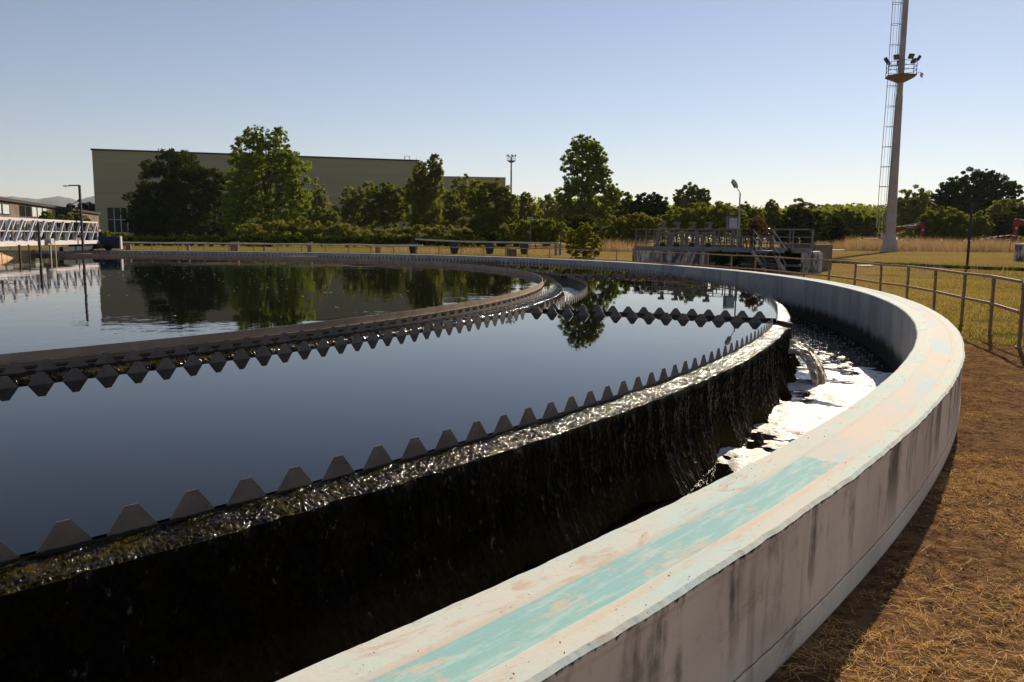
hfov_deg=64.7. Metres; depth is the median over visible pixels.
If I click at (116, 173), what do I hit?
industrial hall
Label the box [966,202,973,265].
metal pole
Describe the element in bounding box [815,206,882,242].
tree
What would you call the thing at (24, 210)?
window
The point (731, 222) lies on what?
control cabinet
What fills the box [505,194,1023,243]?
woodland
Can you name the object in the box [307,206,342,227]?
bush
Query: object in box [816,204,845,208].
tree
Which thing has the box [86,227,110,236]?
bush
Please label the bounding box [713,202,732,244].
tree
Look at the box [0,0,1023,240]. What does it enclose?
sky
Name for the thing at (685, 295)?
water
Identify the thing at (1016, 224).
excavator
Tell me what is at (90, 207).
tree
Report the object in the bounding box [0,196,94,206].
hills
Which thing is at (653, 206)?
tree
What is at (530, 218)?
sign
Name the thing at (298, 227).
bramble bank
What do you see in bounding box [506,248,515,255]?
junction box
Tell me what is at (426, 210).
tree
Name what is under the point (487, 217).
tree
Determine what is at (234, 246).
pipe run
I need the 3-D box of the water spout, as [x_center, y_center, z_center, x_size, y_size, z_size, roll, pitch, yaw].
[4.579,0.339,12.641,0.717,0.654,1.600,3,8,19]
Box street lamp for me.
[731,179,740,269]
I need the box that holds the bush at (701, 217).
[657,201,751,238]
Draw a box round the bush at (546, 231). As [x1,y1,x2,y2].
[508,218,568,247]
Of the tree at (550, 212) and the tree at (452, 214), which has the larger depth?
the tree at (550, 212)
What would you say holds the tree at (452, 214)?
on the ground at (864, 614)
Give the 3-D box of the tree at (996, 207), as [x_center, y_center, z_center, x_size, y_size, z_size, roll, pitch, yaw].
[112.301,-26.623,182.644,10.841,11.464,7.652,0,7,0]
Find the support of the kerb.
on the ground at (864, 614)
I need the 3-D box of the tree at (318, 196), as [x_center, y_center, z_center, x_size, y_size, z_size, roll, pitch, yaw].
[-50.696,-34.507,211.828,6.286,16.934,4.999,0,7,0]
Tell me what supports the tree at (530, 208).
on the ground at (864, 614)
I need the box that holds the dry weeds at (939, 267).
[851,257,1012,274]
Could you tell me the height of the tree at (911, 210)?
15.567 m
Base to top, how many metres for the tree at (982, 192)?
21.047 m
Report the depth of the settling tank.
4.07 m
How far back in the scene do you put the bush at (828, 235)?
155.22 m
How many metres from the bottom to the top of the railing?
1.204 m
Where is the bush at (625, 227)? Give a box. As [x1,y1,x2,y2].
[595,212,667,245]
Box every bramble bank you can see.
[114,233,485,246]
[241,217,361,243]
[351,224,478,245]
[460,212,607,246]
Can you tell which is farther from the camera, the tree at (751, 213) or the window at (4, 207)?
the tree at (751, 213)
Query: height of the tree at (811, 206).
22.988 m
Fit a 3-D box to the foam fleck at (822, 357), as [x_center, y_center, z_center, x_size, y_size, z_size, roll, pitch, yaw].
[5.645,0.316,14.784,0.988,0.019,2.588,2,8,15]
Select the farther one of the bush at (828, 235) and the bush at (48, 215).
the bush at (828, 235)
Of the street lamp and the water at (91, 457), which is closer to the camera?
the water at (91, 457)
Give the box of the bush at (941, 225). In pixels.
[913,206,969,243]
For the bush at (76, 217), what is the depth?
138.07 m
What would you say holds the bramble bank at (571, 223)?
on the ground at (864, 614)
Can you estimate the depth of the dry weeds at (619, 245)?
101.44 m
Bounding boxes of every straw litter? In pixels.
[774,335,1023,681]
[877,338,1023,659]
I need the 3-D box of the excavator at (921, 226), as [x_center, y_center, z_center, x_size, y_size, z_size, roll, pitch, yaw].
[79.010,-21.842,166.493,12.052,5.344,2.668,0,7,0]
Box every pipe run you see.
[122,242,422,252]
[409,238,560,254]
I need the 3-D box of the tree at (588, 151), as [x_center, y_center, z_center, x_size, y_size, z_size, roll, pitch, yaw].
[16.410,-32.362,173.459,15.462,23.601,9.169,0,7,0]
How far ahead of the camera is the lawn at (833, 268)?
70.00 m
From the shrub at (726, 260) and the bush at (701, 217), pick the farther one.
the bush at (701, 217)
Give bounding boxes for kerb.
[832,261,1023,270]
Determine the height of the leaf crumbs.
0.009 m
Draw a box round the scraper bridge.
[0,185,122,258]
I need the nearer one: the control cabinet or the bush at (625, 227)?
the control cabinet
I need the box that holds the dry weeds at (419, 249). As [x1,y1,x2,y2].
[373,246,564,253]
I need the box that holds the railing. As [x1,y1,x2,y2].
[10,243,1023,348]
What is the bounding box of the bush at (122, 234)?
[106,232,127,239]
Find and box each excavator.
[864,222,925,241]
[1012,219,1023,242]
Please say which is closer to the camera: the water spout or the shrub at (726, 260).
the water spout
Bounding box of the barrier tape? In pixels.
[979,235,1023,252]
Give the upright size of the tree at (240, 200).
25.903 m
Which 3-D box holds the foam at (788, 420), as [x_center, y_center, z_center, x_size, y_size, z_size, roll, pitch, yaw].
[1.836,1.244,7.506,2.926,0.101,18.039,5,9,33]
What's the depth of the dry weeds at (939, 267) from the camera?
44.96 m
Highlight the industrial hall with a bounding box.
[90,148,505,238]
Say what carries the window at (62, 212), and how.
in the workshop
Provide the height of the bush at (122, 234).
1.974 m
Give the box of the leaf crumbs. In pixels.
[363,283,956,674]
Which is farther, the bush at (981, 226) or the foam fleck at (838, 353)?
the bush at (981, 226)
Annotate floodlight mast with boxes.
[506,154,515,193]
[876,0,922,251]
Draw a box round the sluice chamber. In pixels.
[632,222,832,273]
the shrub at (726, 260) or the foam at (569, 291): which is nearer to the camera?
the foam at (569, 291)
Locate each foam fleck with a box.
[796,324,878,376]
[796,351,852,370]
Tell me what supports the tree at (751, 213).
on the ground at (864, 614)
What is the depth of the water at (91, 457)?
6.21 m
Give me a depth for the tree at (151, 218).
185.08 m
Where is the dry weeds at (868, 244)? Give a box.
[841,235,1023,251]
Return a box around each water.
[0,256,540,353]
[0,277,554,373]
[0,313,771,554]
[323,257,478,262]
[470,263,672,275]
[504,315,893,580]
[544,277,776,317]
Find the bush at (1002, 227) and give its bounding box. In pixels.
[987,205,1023,242]
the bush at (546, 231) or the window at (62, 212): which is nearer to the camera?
the bush at (546, 231)
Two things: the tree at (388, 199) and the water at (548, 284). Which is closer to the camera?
the water at (548, 284)
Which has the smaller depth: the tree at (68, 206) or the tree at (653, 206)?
the tree at (653, 206)
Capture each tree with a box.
[66,203,78,208]
[77,202,94,211]
[117,148,238,240]
[221,124,313,239]
[308,177,330,214]
[330,181,380,229]
[354,181,410,231]
[401,153,445,233]
[437,189,468,230]
[449,173,488,218]
[456,177,519,236]
[509,191,543,225]
[537,193,559,221]
[553,134,623,226]
[599,190,638,225]
[627,192,670,232]
[672,181,710,241]
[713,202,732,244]
[734,201,764,246]
[759,199,785,241]
[769,202,824,243]
[784,198,817,209]
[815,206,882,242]
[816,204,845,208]
[896,184,937,243]
[927,166,1023,241]
[986,198,1023,240]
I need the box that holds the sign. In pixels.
[527,217,532,247]
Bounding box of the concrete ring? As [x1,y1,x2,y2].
[1014,244,1023,260]
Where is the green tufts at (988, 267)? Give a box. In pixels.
[832,259,1023,270]
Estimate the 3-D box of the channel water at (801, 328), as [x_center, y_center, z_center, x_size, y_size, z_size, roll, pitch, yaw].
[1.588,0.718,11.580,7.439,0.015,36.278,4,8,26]
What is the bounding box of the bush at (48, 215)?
[0,210,62,239]
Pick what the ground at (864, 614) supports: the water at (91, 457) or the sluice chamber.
the sluice chamber
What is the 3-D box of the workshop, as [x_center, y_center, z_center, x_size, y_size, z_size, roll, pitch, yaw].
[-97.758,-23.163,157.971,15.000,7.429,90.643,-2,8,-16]
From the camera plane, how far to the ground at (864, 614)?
4.46 m
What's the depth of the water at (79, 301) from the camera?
18.16 m
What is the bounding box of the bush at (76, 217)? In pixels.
[56,212,91,238]
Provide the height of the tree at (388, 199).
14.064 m
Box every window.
[0,203,9,214]
[19,204,46,217]
[55,209,68,219]
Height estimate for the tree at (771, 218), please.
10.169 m
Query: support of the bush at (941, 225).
on the ground at (864, 614)
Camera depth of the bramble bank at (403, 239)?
116.23 m
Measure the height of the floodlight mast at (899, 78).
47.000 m
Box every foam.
[563,287,580,301]
[717,367,892,471]
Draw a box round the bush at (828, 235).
[815,215,853,245]
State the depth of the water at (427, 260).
45.30 m
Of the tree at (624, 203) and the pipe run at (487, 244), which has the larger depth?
the tree at (624, 203)
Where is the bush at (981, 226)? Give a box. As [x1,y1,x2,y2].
[961,210,995,243]
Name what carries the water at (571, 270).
in the settling tank
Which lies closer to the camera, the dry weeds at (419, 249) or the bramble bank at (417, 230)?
the dry weeds at (419, 249)
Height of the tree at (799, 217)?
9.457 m
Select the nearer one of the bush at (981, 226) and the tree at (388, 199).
the bush at (981, 226)
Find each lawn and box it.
[1,245,1023,286]
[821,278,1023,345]
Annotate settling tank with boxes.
[0,250,964,681]
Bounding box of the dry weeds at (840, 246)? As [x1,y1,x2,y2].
[817,239,850,248]
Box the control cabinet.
[726,216,737,246]
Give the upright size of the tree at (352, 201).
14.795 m
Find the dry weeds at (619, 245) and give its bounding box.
[597,237,655,251]
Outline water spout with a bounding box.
[788,339,826,386]
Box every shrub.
[565,222,604,259]
[714,248,800,271]
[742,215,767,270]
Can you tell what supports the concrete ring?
on the ground at (864, 614)
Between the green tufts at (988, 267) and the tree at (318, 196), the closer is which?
the green tufts at (988, 267)
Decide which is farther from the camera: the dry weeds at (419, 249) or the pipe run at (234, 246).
the dry weeds at (419, 249)
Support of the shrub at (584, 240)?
on the ground at (864, 614)
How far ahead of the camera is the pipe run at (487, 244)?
79.19 m
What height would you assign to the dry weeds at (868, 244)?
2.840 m
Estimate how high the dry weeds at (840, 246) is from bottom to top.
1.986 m
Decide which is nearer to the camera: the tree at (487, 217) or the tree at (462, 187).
the tree at (487, 217)
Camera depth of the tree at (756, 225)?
42.06 m
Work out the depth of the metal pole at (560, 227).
79.19 m
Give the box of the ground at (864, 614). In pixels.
[0,238,1023,681]
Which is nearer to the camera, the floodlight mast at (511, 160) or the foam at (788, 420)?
the foam at (788, 420)
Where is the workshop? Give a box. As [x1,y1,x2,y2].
[0,197,100,240]
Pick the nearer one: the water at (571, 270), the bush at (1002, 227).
the water at (571, 270)
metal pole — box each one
[560,214,561,243]
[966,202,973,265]
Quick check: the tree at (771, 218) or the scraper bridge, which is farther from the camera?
the tree at (771, 218)
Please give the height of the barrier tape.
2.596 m
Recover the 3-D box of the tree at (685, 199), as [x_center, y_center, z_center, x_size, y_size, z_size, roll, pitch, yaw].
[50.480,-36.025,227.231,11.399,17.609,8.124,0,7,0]

